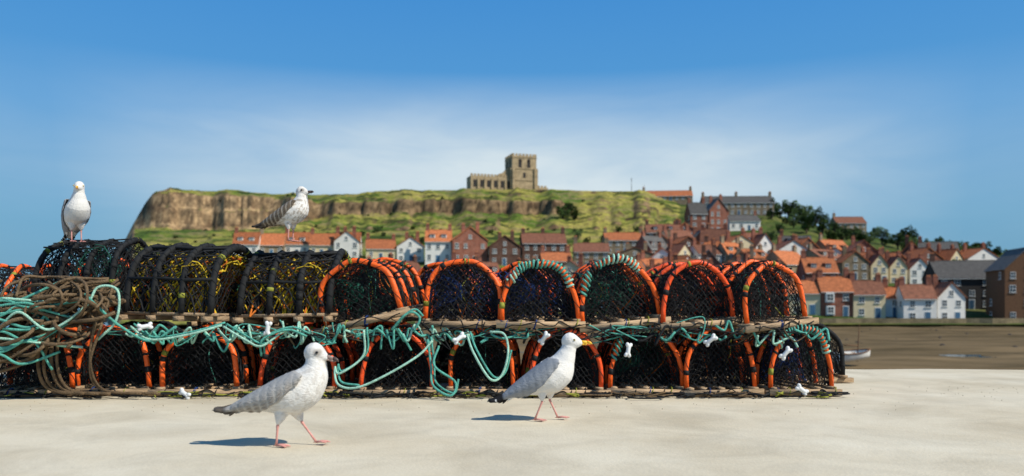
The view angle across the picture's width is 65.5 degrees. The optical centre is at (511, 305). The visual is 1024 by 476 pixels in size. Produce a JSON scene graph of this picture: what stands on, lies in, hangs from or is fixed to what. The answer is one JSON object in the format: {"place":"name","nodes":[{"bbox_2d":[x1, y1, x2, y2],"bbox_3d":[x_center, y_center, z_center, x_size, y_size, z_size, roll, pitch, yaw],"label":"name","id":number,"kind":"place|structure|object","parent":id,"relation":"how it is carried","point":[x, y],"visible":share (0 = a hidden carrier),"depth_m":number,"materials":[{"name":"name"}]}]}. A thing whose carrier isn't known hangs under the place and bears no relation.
{"place":"outdoors","nodes":[
{"label":"outdoors","id":0,"kind":"place"},
{"bbox_2d":[391,308,423,330],"bbox_3d":[-0.684,0.094,5.200,0.213,0.152,0.056,0,0,0],"label":"teal rope","id":1,"kind":"object","parent":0,"point":[404,315],"visible":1,"depth_m":5.19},
{"bbox_2d":[106,316,829,352],"bbox_3d":[-0.300,0.189,5.254,4.764,0.239,0.103,0,0,0],"label":"teal rope tangle","id":2,"kind":"object","parent":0,"point":[386,333],"visible":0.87,"depth_m":5.25,"materials":[{"name":"fabric"}]},
{"bbox_2d":[130,322,225,340],"bbox_3d":[-2.185,0.167,5.182,0.618,0.124,0.090,0,0,0],"label":"teal rope","id":3,"kind":"object","parent":2,"relation":"hanging from","point":[178,335],"visible":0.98,"depth_m":5.16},
{"bbox_2d":[223,323,291,346],"bbox_3d":[-1.657,0.192,5.182,0.462,0.157,0.091,0,0,0],"label":"teal rope","id":4,"kind":"object","parent":2,"relation":"hanging from","point":[250,338],"visible":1,"depth_m":5.17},
{"bbox_2d":[259,326,309,355],"bbox_3d":[-1.482,0.233,5.184,0.325,0.198,0.084,0,0,0],"label":"teal rope","id":5,"kind":"object","parent":2,"relation":"hanging from","point":[283,329],"visible":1,"depth_m":5.18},
{"bbox_2d":[334,327,432,388],"bbox_3d":[-0.838,0.338,5.151,0.649,0.394,0.158,0,0,0],"label":"teal rope","id":6,"kind":"object","parent":2,"relation":"hanging from","point":[338,369],"visible":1,"depth_m":5.16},
{"bbox_2d":[427,337,458,396],"bbox_3d":[-0.459,0.391,5.129,0.243,0.375,0.115,0,0,31],"label":"teal rope","id":7,"kind":"object","parent":2,"relation":"hanging from","point":[435,368],"visible":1,"depth_m":5.11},
{"bbox_2d":[466,331,511,381],"bbox_3d":[-0.149,0.325,5.150,0.304,0.322,0.155,0,0,0],"label":"teal rope","id":8,"kind":"object","parent":2,"relation":"hanging from","point":[506,365],"visible":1,"depth_m":5.12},
{"bbox_2d":[0,369,1023,475],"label":"quay ground","id":9,"kind":"structure","parent":0,"point":[969,429],"depth_m":3.73,"materials":[{"name":"concrete"}]},
{"bbox_2d":[1,324,105,382],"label":"lobster pot","id":10,"kind":"object","parent":9,"relation":"on","point":[88,326],"visible":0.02,"depth_m":6.29,"materials":[{"name":"black fabric"}]},
{"bbox_2d":[0,263,106,324],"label":"lobster pot","id":11,"kind":"object","parent":10,"relation":"on","point":[14,274],"visible":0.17,"depth_m":6.31,"materials":[{"name":"orange plastic"}]},
{"bbox_2d":[0,326,111,397],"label":"lobster pot","id":12,"kind":"object","parent":9,"relation":"on","point":[34,384],"visible":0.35,"depth_m":5.36,"materials":[{"name":"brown wood"}]},
{"bbox_2d":[0,275,160,394],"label":"brown rope heap","id":13,"kind":"object","parent":9,"relation":"on","point":[75,291],"visible":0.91,"depth_m":5.07,"materials":[{"name":"fabric"}]},
{"bbox_2d":[0,281,176,369],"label":"teal rope heap","id":14,"kind":"object","parent":9,"relation":"on","point":[15,302],"visible":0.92,"depth_m":5.01,"materials":[{"name":"fabric"}]},
{"bbox_2d":[75,323,187,396],"bbox_3d":[-2.658,0.371,5.647,0.625,0.478,0.744,0,0,5],"label":"lobster pot","id":15,"kind":"object","parent":9,"relation":"on","point":[133,378],"visible":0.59,"depth_m":5.44,"materials":[{"name":"black fabric"}]},
{"bbox_2d":[105,320,182,378],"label":"lobster pot","id":16,"kind":"object","parent":9,"relation":"on","point":[167,323],"visible":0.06,"depth_m":6.40,"materials":[{"name":"black fabric"}]},
{"bbox_2d":[89,258,177,317],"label":"lobster pot","id":17,"kind":"object","parent":16,"relation":"on","point":[110,309],"visible":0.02,"depth_m":6.25,"materials":[{"name":"black fabric"}]},
{"bbox_2d":[21,237,165,306],"bbox_3d":[-3.133,-0.261,6.051,0.734,0.519,0.701,0,-2,10],"label":"lobster pot","id":18,"kind":"object","parent":17,"relation":"on","point":[98,254],"visible":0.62,"depth_m":5.89,"materials":[{"name":"black fabric"}]},
{"bbox_2d":[61,181,90,241],"bbox_3d":[-3.191,-0.677,5.814,0.190,0.434,0.429,0,0,-42],"label":"adult herring gull","id":19,"kind":"object","parent":18,"relation":"on","point":[76,212],"visible":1,"depth_m":5.72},
{"bbox_2d":[148,325,267,396],"bbox_3d":[-2.112,0.372,5.620,0.661,0.477,0.741,0,0,-4],"label":"lobster pot","id":20,"kind":"object","parent":9,"relation":"on","point":[197,356],"visible":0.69,"depth_m":5.43,"materials":[{"name":"fabric"}]},
{"bbox_2d":[118,242,261,321],"bbox_3d":[-2.231,-0.174,5.647,0.741,0.554,0.738,1,0,14],"label":"lobster pot","id":21,"kind":"object","parent":20,"relation":"on","point":[192,281],"visible":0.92,"depth_m":5.43,"materials":[{"name":"fabric"}]},
{"bbox_2d":[187,322,272,380],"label":"lobster pot","id":22,"kind":"object","parent":9,"relation":"on","point":[246,327],"visible":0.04,"depth_m":6.59,"materials":[{"name":"black fabric"}]},
{"bbox_2d":[187,271,281,325],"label":"lobster pot","id":23,"kind":"object","parent":22,"relation":"on","point":[193,323],"depth_m":6.18,"materials":[{"name":"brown wood"}]},
{"bbox_2d":[212,342,338,446],"bbox_3d":[-1.012,0.378,3.424,0.552,0.441,0.209,0,0,4],"label":"juvenile herring gull","id":24,"kind":"object","parent":9,"relation":"on","point":[296,394],"visible":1,"depth_m":3.36,"materials":[{"name":"white"}]},
{"bbox_2d":[249,323,359,395],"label":"lobster pot","id":25,"kind":"object","parent":9,"relation":"on","point":[290,356],"visible":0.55,"depth_m":5.53,"materials":[{"name":"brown wood"}]},
{"bbox_2d":[232,248,359,323],"bbox_3d":[-1.514,-0.141,5.707,0.700,0.528,0.743,-1,-2,4],"label":"lobster pot","id":26,"kind":"object","parent":25,"relation":"on","point":[281,274],"visible":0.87,"depth_m":5.45,"materials":[{"name":"fabric"}]},
{"bbox_2d":[252,186,313,241],"bbox_3d":[-1.594,-0.638,5.556,0.462,0.383,0.184,0,0,8],"label":"juvenile herring gull","id":27,"kind":"object","parent":26,"relation":"on","point":[292,214],"visible":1,"depth_m":5.50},
{"bbox_2d":[315,257,424,333],"bbox_3d":[-0.998,-0.106,5.634,0.710,0.476,0.746,-13,1,9],"label":"lobster pot","id":28,"kind":"object","parent":25,"relation":"on","point":[394,280],"visible":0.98,"depth_m":5.46,"materials":[{"name":"black plastic"}]},
{"bbox_2d":[352,322,422,380],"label":"lobster pot","id":29,"kind":"object","parent":9,"relation":"on","point":[359,346],"visible":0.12,"depth_m":6.23,"materials":[{"name":"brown wood"}]},
{"bbox_2d":[353,326,439,396],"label":"lobster pot","id":30,"kind":"object","parent":9,"relation":"on","point":[372,366],"visible":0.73,"depth_m":5.36,"materials":[{"name":"fabric"}]},
{"bbox_2d":[0,390,849,398],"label":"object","id":31,"kind":"object","parent":9,"relation":"on","point":[664,394],"visible":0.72,"depth_m":5.17,"materials":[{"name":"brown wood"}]},
{"bbox_2d":[435,328,506,381],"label":"lobster pot","id":32,"kind":"object","parent":9,"relation":"on","point":[442,358],"visible":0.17,"depth_m":6.26,"materials":[{"name":"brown wood"}]},
{"bbox_2d":[402,261,484,321],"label":"lobster pot","id":33,"kind":"object","parent":32,"relation":"on","point":[428,268],"visible":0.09,"depth_m":6.23,"materials":[{"name":"fabric"}]},
{"bbox_2d":[440,328,520,396],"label":"lobster pot","id":34,"kind":"object","parent":9,"relation":"on","point":[460,364],"visible":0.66,"depth_m":5.42,"materials":[{"name":"black fabric"}]},
{"bbox_2d":[415,258,502,328],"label":"lobster pot","id":35,"kind":"object","parent":34,"relation":"on","point":[441,277],"visible":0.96,"depth_m":5.39,"materials":[{"name":"black fabric"}]},
{"bbox_2d":[487,333,591,420],"bbox_3d":[0.144,0.370,4.185,0.552,0.458,0.207,0,0,3],"label":"adult herring gull","id":36,"kind":"object","parent":9,"relation":"on","point":[549,377],"visible":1,"depth_m":4.13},
{"bbox_2d":[532,328,593,379],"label":"lobster pot","id":37,"kind":"object","parent":9,"relation":"on","point":[559,341],"visible":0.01,"depth_m":6.29,"materials":[{"name":"black fabric"}]},
{"bbox_2d":[478,261,558,319],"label":"lobster pot","id":38,"kind":"object","parent":37,"relation":"on","point":[508,268],"visible":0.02,"depth_m":6.28,"materials":[{"name":"black fabric"}]},
{"bbox_2d":[520,328,610,397],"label":"lobster pot","id":39,"kind":"object","parent":9,"relation":"on","point":[535,354],"visible":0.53,"depth_m":5.36,"materials":[{"name":"black fabric"}]},
{"bbox_2d":[491,259,585,329],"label":"lobster pot","id":40,"kind":"object","parent":39,"relation":"on","point":[562,285],"visible":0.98,"depth_m":5.34,"materials":[{"name":"black fabric"}]},
{"bbox_2d":[597,325,684,396],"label":"lobster pot","id":41,"kind":"object","parent":9,"relation":"on","point":[610,354],"visible":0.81,"depth_m":5.42,"materials":[{"name":"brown wood"}]},
{"bbox_2d":[571,253,670,333],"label":"lobster pot","id":42,"kind":"object","parent":41,"relation":"on","point":[585,280],"visible":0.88,"depth_m":5.40,"materials":[{"name":"fabric"}]},
{"bbox_2d":[630,260,743,331],"bbox_3d":[1.189,-0.079,5.642,0.632,0.479,0.748,-4,1,-12],"label":"lobster pot","id":43,"kind":"object","parent":41,"relation":"on","point":[667,275],"visible":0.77,"depth_m":5.43,"materials":[{"name":"fabric"}]},
{"bbox_2d":[657,326,763,396],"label":"lobster pot","id":44,"kind":"object","parent":9,"relation":"on","point":[686,348],"visible":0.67,"depth_m":5.37,"materials":[{"name":"fabric"}]},
{"bbox_2d":[732,324,841,397],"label":"lobster pot","id":45,"kind":"object","parent":9,"relation":"on","point":[768,351],"visible":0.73,"depth_m":5.39,"materials":[{"name":"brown wood"}]},
{"bbox_2d":[695,259,818,333],"bbox_3d":[1.675,-0.079,5.609,0.603,0.491,0.741,-6,2,-17],"label":"lobster pot","id":46,"kind":"object","parent":45,"relation":"on","point":[749,293],"visible":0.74,"depth_m":5.40,"materials":[{"name":"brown wood"}]},
{"bbox_2d":[752,323,853,382],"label":"lobster pot","id":47,"kind":"object","parent":9,"relation":"on","point":[840,376],"visible":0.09,"depth_m":6.22,"materials":[{"name":"black plastic"}]},
{"bbox_2d":[0,325,1023,369],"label":"harbour mud","id":48,"kind":"structure","parent":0,"point":[906,347],"depth_m":94.21,"materials":[{"name":"soil"}]},
{"bbox_2d":[834,324,870,362],"bbox_3d":[27.421,3.066,63.809,2.906,3.201,1.578,0,7,-9],"label":"sailing dinghy","id":49,"kind":"object","parent":48,"relation":"on","point":[852,355],"visible":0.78,"depth_m":63.60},
{"bbox_2d":[0,0,1023,291],"label":"sky","id":50,"kind":"structure","parent":0,"point":[895,115],"materials":[{"name":"blue"}]},
{"bbox_2d":[107,187,1023,324],"bbox_3d":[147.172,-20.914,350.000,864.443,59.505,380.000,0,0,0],"label":"headland hill","id":51,"kind":"structure","parent":0,"point":[164,217],"depth_m":320.33,"materials":[{"name":"green plant"}]},
{"bbox_2d":[232,226,260,256],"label":"white house","id":52,"kind":"structure","parent":51,"relation":"on","point":[250,241],"depth_m":238.98,"materials":[{"name":"tile"}]},
{"bbox_2d":[260,228,285,252],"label":"stone house","id":53,"kind":"structure","parent":51,"relation":"on","point":[272,242],"depth_m":242.73,"materials":[{"name":"tile"}]},
{"bbox_2d":[285,227,310,251],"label":"white house","id":54,"kind":"structure","parent":51,"relation":"on","point":[303,238],"depth_m":246.44,"materials":[{"name":"tile"}]},
{"bbox_2d":[309,227,335,251],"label":"cream house","id":55,"kind":"structure","parent":51,"relation":"on","point":[319,242],"depth_m":242.72,"materials":[{"name":"tile"}]},
{"bbox_2d":[333,226,359,257],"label":"white house","id":56,"kind":"structure","parent":51,"relation":"on","point":[347,241],"depth_m":237.09,"materials":[{"name":"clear paint"}]},
{"bbox_2d":[366,234,395,258],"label":"cream house","id":57,"kind":"structure","parent":51,"relation":"on","point":[377,248],"depth_m":237.66,"materials":[{"name":"tile"}]},
{"bbox_2d":[396,231,424,261],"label":"white house","id":58,"kind":"structure","parent":51,"relation":"on","point":[409,248],"depth_m":238.00,"materials":[{"name":"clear paint"}]},
{"bbox_2d":[425,223,451,264],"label":"white house","id":59,"kind":"structure","parent":51,"relation":"on","point":[437,245],"depth_m":231.07,"materials":[{"name":"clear paint"}]},
{"bbox_2d":[451,222,488,261],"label":"brick house","id":60,"kind":"structure","parent":51,"relation":"on","point":[468,242],"depth_m":229.09,"materials":[{"name":"red brick"}]},
{"bbox_2d":[488,230,520,265],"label":"dark brick house","id":61,"kind":"structure","parent":51,"relation":"on","point":[504,250],"depth_m":228.99,"materials":[{"name":"brown brick"}]},
{"bbox_2d":[467,153,547,189],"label":"church with tower","id":62,"kind":"structure","parent":51,"relation":"on","point":[520,171],"depth_m":351.25,"materials":[{"name":"stone"}]},
{"bbox_2d":[520,224,566,261],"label":"dark brick house","id":63,"kind":"structure","parent":51,"relation":"on","point":[530,243],"depth_m":233.35,"materials":[{"name":"red brick"}]},
{"bbox_2d":[539,245,571,264],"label":"brick house","id":64,"kind":"structure","parent":51,"relation":"on","point":[560,257],"depth_m":211.03,"materials":[{"name":"orange tile"}]},
{"bbox_2d":[562,252,582,277],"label":"cream house","id":65,"kind":"structure","parent":51,"relation":"on","point":[569,265],"depth_m":193.16,"materials":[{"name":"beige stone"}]},
{"bbox_2d":[573,235,609,265],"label":"stone house","id":66,"kind":"structure","parent":51,"relation":"on","point":[594,250],"depth_m":221.40,"materials":[{"name":"stone"}]},
{"bbox_2d":[601,227,642,254],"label":"stone house","id":67,"kind":"structure","parent":51,"relation":"on","point":[617,241],"depth_m":245.38,"materials":[{"name":"tile"}]},
{"bbox_2d":[609,241,654,258],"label":"stone house","id":68,"kind":"structure","parent":51,"relation":"on","point":[632,251],"depth_m":222.00,"materials":[{"name":"stone"}]},
{"bbox_2d":[635,230,666,252],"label":"brick house","id":69,"kind":"structure","parent":51,"relation":"on","point":[652,243],"depth_m":230.91,"materials":[{"name":"grey brick"}]},
{"bbox_2d":[644,218,679,235],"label":"dark brick house","id":70,"kind":"structure","parent":51,"relation":"on","point":[650,229],"depth_m":260.06,"materials":[{"name":"brown brick"}]},
{"bbox_2d":[643,186,692,204],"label":"stone house","id":71,"kind":"structure","parent":51,"relation":"on","point":[680,197],"depth_m":344.05,"materials":[{"name":"tile"}]},
{"bbox_2d":[661,221,696,240],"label":"cream house","id":72,"kind":"structure","parent":51,"relation":"on","point":[683,233],"depth_m":246.62,"materials":[{"name":"brown tile"}]},
{"bbox_2d":[665,234,693,258],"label":"cream house","id":73,"kind":"structure","parent":51,"relation":"on","point":[681,248],"depth_m":218.75,"materials":[{"name":"brown tile"}]},
{"bbox_2d":[667,232,699,247],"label":"dark brick house","id":74,"kind":"structure","parent":51,"relation":"on","point":[687,240],"depth_m":231.24,"materials":[{"name":"tile"}]},
{"bbox_2d":[684,197,707,230],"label":"brick house","id":75,"kind":"structure","parent":51,"relation":"on","point":[696,214],"depth_m":281.57,"materials":[{"name":"red brick"}]},
{"bbox_2d":[690,238,722,262],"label":"white house","id":76,"kind":"structure","parent":51,"relation":"on","point":[695,248],"depth_m":219.40,"materials":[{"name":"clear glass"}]},
{"bbox_2d":[700,243,719,263],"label":"dark brick house","id":77,"kind":"structure","parent":51,"relation":"on","point":[712,255],"depth_m":210.03,"materials":[{"name":"brown brick"}]},
{"bbox_2d":[700,223,727,243],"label":"white house","id":78,"kind":"structure","parent":51,"relation":"on","point":[715,233],"depth_m":242.07,"materials":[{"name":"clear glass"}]},
{"bbox_2d":[706,194,728,228],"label":"brick house","id":79,"kind":"structure","parent":51,"relation":"on","point":[717,210],"depth_m":289.04,"materials":[{"name":"red brick"}]},
{"bbox_2d":[717,235,739,263],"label":"stone house","id":80,"kind":"structure","parent":51,"relation":"on","point":[727,250],"depth_m":219.74,"materials":[{"name":"tile"}]},
{"bbox_2d":[700,191,774,215],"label":"stone house","id":81,"kind":"structure","parent":51,"relation":"on","point":[746,205],"depth_m":324.03,"materials":[{"name":"stone"}]},
{"bbox_2d":[726,230,753,247],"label":"cream house","id":82,"kind":"structure","parent":51,"relation":"on","point":[745,240],"depth_m":230.36,"materials":[{"name":"beige paint"}]},
{"bbox_2d":[728,211,760,230],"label":"white house","id":83,"kind":"structure","parent":51,"relation":"on","point":[739,222],"depth_m":299.14,"materials":[{"name":"paint"}]},
{"bbox_2d":[733,241,767,257],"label":"stone house","id":84,"kind":"structure","parent":51,"relation":"on","point":[759,252],"depth_m":216.56,"materials":[{"name":"tile"}]},
{"bbox_2d":[750,228,772,253],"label":"white house","id":85,"kind":"structure","parent":51,"relation":"on","point":[764,240],"depth_m":229.24,"materials":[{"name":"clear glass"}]},
{"bbox_2d":[765,240,800,279],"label":"stone house","id":86,"kind":"structure","parent":51,"relation":"on","point":[790,259],"depth_m":211.02,"materials":[{"name":"tile"}]},
{"bbox_2d":[767,232,807,254],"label":"white house","id":87,"kind":"structure","parent":51,"relation":"on","point":[786,245],"depth_m":224.27,"materials":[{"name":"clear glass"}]},
{"bbox_2d":[782,199,799,216],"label":"tree","id":88,"kind":"object","parent":51,"relation":"on","point":[789,208],"visible":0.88,"depth_m":328.66,"materials":[{"name":"green plant"}]},
{"bbox_2d":[786,271,820,315],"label":"cream house","id":89,"kind":"structure","parent":51,"relation":"on","point":[811,290],"depth_m":170.04,"materials":[{"name":"paint"}]},
{"bbox_2d":[800,214,814,233],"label":"tree","id":90,"kind":"object","parent":51,"relation":"on","point":[806,223],"visible":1,"depth_m":288.27,"materials":[{"name":"green plant"}]},
{"bbox_2d":[795,249,839,279],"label":"brick house","id":91,"kind":"structure","parent":51,"relation":"on","point":[807,267],"depth_m":187.72,"materials":[{"name":"orange tile"}]},
{"bbox_2d":[800,242,840,259],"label":"stone house","id":92,"kind":"structure","parent":51,"relation":"on","point":[810,252],"depth_m":220.29,"materials":[{"name":"stone"}]},
{"bbox_2d":[815,230,847,250],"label":"stone house","id":93,"kind":"structure","parent":51,"relation":"on","point":[821,242],"depth_m":240.62,"materials":[{"name":"tile"}]},
{"bbox_2d":[816,264,854,316],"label":"brick house","id":94,"kind":"structure","parent":51,"relation":"on","point":[836,296],"depth_m":169.03,"materials":[{"name":"brown brick"}]},
{"bbox_2d":[829,213,866,233],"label":"stone house","id":95,"kind":"structure","parent":51,"relation":"on","point":[858,222],"depth_m":344.72,"materials":[{"name":"tile"}]},
{"bbox_2d":[835,244,869,279],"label":"stone house","id":96,"kind":"structure","parent":51,"relation":"on","point":[856,262],"depth_m":210.00,"materials":[{"name":"stone"}]},
{"bbox_2d":[847,236,876,254],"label":"brick house","id":97,"kind":"structure","parent":51,"relation":"on","point":[854,243],"depth_m":231.05,"materials":[{"name":"brown tile"}]},
{"bbox_2d":[849,271,886,317],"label":"cream house","id":98,"kind":"structure","parent":51,"relation":"on","point":[869,298],"depth_m":168.13,"materials":[{"name":"paint"}]},
{"bbox_2d":[866,247,889,280],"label":"cream house","id":99,"kind":"structure","parent":51,"relation":"on","point":[878,263],"depth_m":212.01,"materials":[{"name":"beige paint"}]},
{"bbox_2d":[873,226,890,244],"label":"tree","id":100,"kind":"object","parent":51,"relation":"on","point":[882,235],"visible":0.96,"depth_m":293.80,"materials":[{"name":"green plant"}]},
{"bbox_2d":[882,277,897,316],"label":"pale blue house","id":101,"kind":"structure","parent":51,"relation":"on","point":[891,298],"depth_m":169.36,"materials":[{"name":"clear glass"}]},
{"bbox_2d":[887,233,904,248],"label":"tree","id":102,"kind":"object","parent":51,"relation":"on","point":[892,239],"visible":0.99,"depth_m":289.56,"materials":[{"name":"green plant"}]},
{"bbox_2d":[885,250,908,283],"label":"cream house","id":103,"kind":"structure","parent":51,"relation":"on","point":[898,267],"depth_m":214.01,"materials":[{"name":"beige paint"}]},
{"bbox_2d":[894,275,937,317],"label":"white house","id":104,"kind":"structure","parent":51,"relation":"on","point":[916,300],"depth_m":164.39,"materials":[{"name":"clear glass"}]},
{"bbox_2d":[906,252,927,283],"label":"white house","id":105,"kind":"structure","parent":51,"relation":"on","point":[916,269],"depth_m":215.04,"materials":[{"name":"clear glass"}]},
{"bbox_2d":[903,242,944,263],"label":"brick house","id":106,"kind":"structure","parent":51,"relation":"on","point":[925,251],"depth_m":228.47,"materials":[{"name":"tile"}]},
{"bbox_2d":[917,237,959,250],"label":"cream house","id":107,"kind":"structure","parent":51,"relation":"on","point":[944,245],"depth_m":252.58,"materials":[{"name":"tile"}]},
{"bbox_2d":[932,274,967,317],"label":"white house","id":108,"kind":"structure","parent":51,"relation":"on","point":[951,296],"depth_m":164.00,"materials":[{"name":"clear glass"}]},
{"bbox_2d":[935,243,964,259],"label":"cream house","id":109,"kind":"structure","parent":51,"relation":"on","point":[952,252],"depth_m":236.87,"materials":[{"name":"red tile"}]},
{"bbox_2d":[921,252,995,309],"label":"dark timber building","id":110,"kind":"structure","parent":51,"relation":"on","point":[967,278],"depth_m":181.24,"materials":[{"name":"black wood"}]},
{"bbox_2d":[960,242,998,259],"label":"white house","id":111,"kind":"structure","parent":51,"relation":"on","point":[982,253],"depth_m":243.30,"materials":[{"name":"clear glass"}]},
{"bbox_2d":[983,247,1023,317],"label":"timber building","id":112,"kind":"structure","parent":51,"relation":"on","point":[1004,271],"depth_m":165.18,"materials":[{"name":"brown wood"}]},
{"bbox_2d":[817,318,1023,326],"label":"harbour wall","id":113,"kind":"structure","parent":0,"point":[930,320],"depth_m":162.51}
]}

